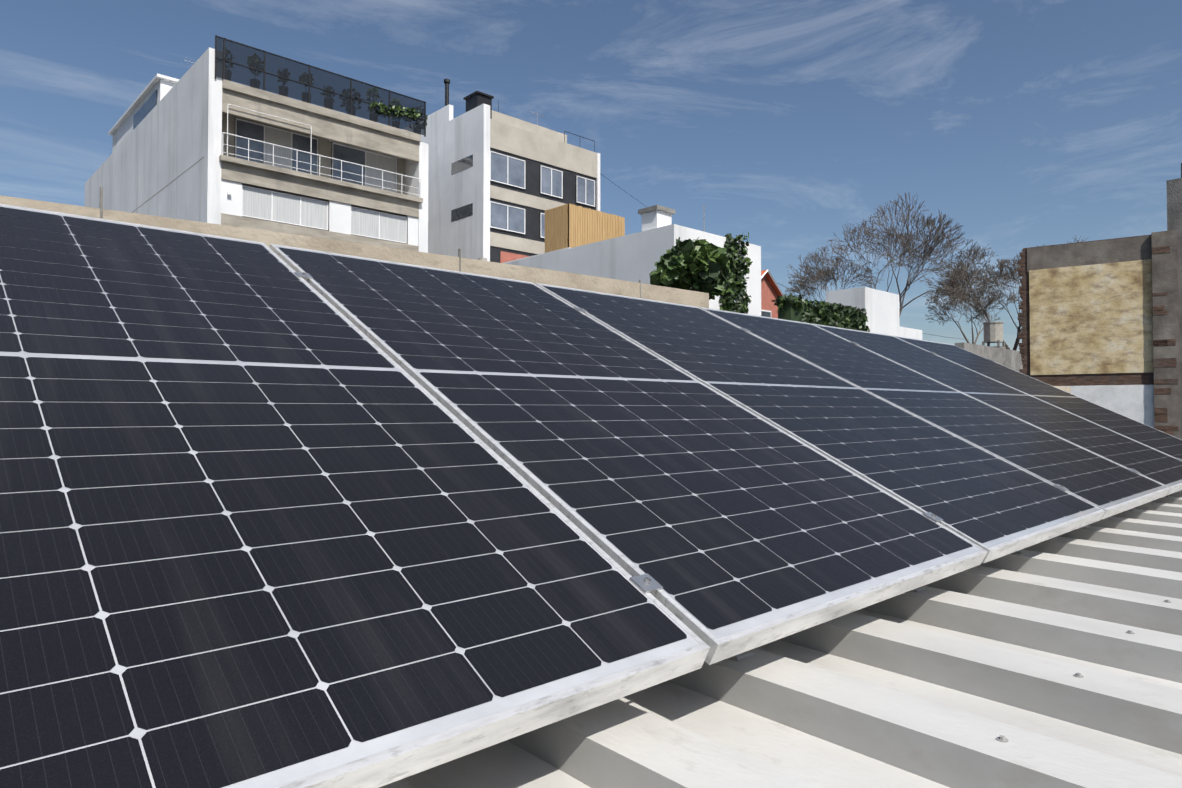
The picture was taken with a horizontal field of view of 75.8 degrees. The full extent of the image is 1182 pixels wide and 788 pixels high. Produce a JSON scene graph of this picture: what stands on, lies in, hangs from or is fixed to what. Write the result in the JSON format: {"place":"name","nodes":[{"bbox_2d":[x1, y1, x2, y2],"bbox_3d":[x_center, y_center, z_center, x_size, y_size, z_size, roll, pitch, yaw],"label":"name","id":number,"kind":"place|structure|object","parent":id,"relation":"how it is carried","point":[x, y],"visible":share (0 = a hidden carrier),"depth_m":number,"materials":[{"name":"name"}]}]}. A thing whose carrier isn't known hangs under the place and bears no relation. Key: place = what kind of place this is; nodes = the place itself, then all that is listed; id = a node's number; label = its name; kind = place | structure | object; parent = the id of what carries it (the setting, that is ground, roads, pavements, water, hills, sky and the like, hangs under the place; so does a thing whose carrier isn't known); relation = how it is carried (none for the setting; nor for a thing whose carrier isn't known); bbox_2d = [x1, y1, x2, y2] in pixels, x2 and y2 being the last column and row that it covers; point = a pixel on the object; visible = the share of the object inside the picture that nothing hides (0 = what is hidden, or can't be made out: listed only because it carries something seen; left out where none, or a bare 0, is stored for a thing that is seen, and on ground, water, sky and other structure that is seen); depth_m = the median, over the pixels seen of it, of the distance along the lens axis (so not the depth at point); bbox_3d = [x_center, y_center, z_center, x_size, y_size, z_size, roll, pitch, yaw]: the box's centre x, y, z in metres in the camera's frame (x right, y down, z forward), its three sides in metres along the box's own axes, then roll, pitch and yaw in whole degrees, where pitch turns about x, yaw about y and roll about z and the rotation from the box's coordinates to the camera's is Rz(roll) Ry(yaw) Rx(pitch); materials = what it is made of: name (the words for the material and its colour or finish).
{"place":"outdoors","nodes":[
{"label":"outdoors","id":0,"kind":"place"},
{"bbox_2d":[84,35,427,252],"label":"concrete building balconies","id":1,"kind":"structure","parent":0,"point":[200,140],"depth_m":36.28,"materials":[{"name":"white paint"}]},
{"bbox_2d":[222,78,427,134],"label":"rooftop plants","id":2,"kind":"object","parent":1,"relation":"on","point":[393,108],"visible":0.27,"depth_m":38.48,"materials":[{"name":"green plant"}]},
{"bbox_2d":[0,0,1181,350],"label":"sky","id":3,"kind":"structure","parent":0,"point":[1025,123],"materials":[{"name":"blue"}]},
{"bbox_2d":[649,237,729,299],"bbox_3d":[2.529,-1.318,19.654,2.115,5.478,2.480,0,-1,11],"label":"bush","id":4,"kind":"object","parent":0,"point":[696,265],"visible":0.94,"depth_m":18.89,"materials":[{"name":"green plant"}]},
{"bbox_2d":[761,269,783,317],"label":"house","id":5,"kind":"structure","parent":0,"point":[770,290],"depth_m":48.28,"materials":[{"name":"tile"}]},
{"bbox_2d":[826,287,921,339],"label":"white building","id":6,"kind":"structure","parent":0,"point":[882,309],"depth_m":30.75,"materials":[{"name":"white paint"}]},
{"bbox_2d":[772,293,869,331],"bbox_3d":[8.326,-2.497,27.018,5.572,1.683,0.948,1,-2,-43],"label":"hedge","id":7,"kind":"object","parent":6,"relation":"on","point":[791,307],"depth_m":26.32,"materials":[{"name":"green plant"}]},
{"label":"ground","id":8,"kind":"structure","parent":0,"visible":0},
{"bbox_2d":[402,79,599,262],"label":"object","id":9,"kind":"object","parent":8,"relation":"on","point":[499,184],"visible":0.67,"depth_m":44.59,"materials":[{"name":"white paint"}]},
{"bbox_2d":[600,173,957,338],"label":"overhead wire","id":10,"kind":"object","parent":9,"relation":"attached to","point":[776,282],"visible":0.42,"depth_m":53.30,"materials":[{"name":"black metal"}]},
{"bbox_2d":[504,203,624,263],"bbox_3d":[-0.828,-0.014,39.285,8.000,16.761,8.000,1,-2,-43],"label":"wooden slat screen","id":11,"kind":"object","parent":8,"relation":"on","point":[568,226],"visible":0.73,"depth_m":34.55,"materials":[{"name":"beige wood"}]},
{"bbox_2d":[478,205,760,315],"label":"white building","id":12,"kind":"structure","parent":8,"relation":"on","point":[634,257],"depth_m":22.55,"materials":[{"name":"paint"}]},
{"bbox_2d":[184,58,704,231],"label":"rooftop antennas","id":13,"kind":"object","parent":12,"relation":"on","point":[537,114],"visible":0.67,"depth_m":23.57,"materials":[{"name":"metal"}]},
{"bbox_2d":[719,232,752,313],"bbox_3d":[4.321,-3.089,22.813,1.609,3.756,0.591,1,-2,-43],"label":"ivy on wall","id":14,"kind":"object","parent":12,"relation":"attached to","point":[735,276],"visible":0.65,"depth_m":22.70,"materials":[{"name":"green plant"}]},
{"bbox_2d":[379,490,1181,787],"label":"corrugated roof","id":15,"kind":"structure","parent":8,"relation":"on","point":[944,682],"depth_m":1.31,"materials":[{"name":"white metal"}]},
{"bbox_2d":[0,187,1070,392],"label":"parapet wall","id":16,"kind":"structure","parent":15,"relation":"on","point":[598,284],"depth_m":3.39,"materials":[{"name":"beige concrete"}]},
{"bbox_2d":[294,272,1181,660],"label":"clamps","id":17,"kind":"object","parent":15,"relation":"on","point":[648,584],"visible":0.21,"depth_m":1.44,"materials":[{"name":"metal"}]},
{"bbox_2d":[0,204,1181,787],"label":"solar panel frames","id":18,"kind":"structure","parent":17,"relation":"on","point":[406,760],"depth_m":1.35,"materials":[{"name":"silver metal"}]},
{"bbox_2d":[0,205,1181,787],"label":"solar panel gridlines","id":19,"kind":"object","parent":18,"relation":"in","point":[328,761],"visible":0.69,"depth_m":1.37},
{"bbox_2d":[0,207,1181,787],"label":"solar panels","id":20,"kind":"object","parent":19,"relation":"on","point":[126,405],"visible":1,"depth_m":1.43,"materials":[{"name":"black glass"}]},
{"bbox_2d":[996,600,1171,742],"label":"roof screws","id":21,"kind":"object","parent":15,"relation":"attached to","point":[1001,738],"visible":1,"depth_m":1.36,"materials":[{"name":"grey metal"}]},
{"bbox_2d":[785,243,874,305],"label":"bare tree","id":22,"kind":"object","parent":8,"relation":"on","point":[805,283],"visible":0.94,"depth_m":63.16,"materials":[{"name":"brown plant"}]},
{"bbox_2d":[821,192,996,317],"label":"bare tree","id":23,"kind":"object","parent":8,"relation":"on","point":[899,236],"visible":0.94,"depth_m":49.33,"materials":[{"name":"brown plant"}]},
{"bbox_2d":[924,267,1019,343],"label":"bare tree","id":24,"kind":"object","parent":8,"relation":"on","point":[979,296],"visible":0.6,"depth_m":58.92,"materials":[{"name":"brown plant"}]},
{"bbox_2d":[955,321,1022,373],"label":"old low wall and water tank","id":25,"kind":"structure","parent":8,"relation":"on","point":[1002,354],"depth_m":37.93,"materials":[{"name":"concrete"}]},
{"bbox_2d":[929,236,1088,349],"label":"bare tree","id":26,"kind":"object","parent":8,"relation":"on","point":[958,272],"visible":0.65,"depth_m":45.02,"materials":[{"name":"brown plant"}]},
{"bbox_2d":[1017,230,1180,438],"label":"building wall","id":27,"kind":"structure","parent":8,"relation":"on","point":[1098,320],"depth_m":16.10,"materials":[{"name":"stone"}]},
{"bbox_2d":[1166,163,1181,439],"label":"old concrete structure","id":28,"kind":"object","parent":8,"relation":"on","point":[1174,204],"visible":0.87,"depth_m":15.68,"materials":[{"name":"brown concrete"}]}
]}

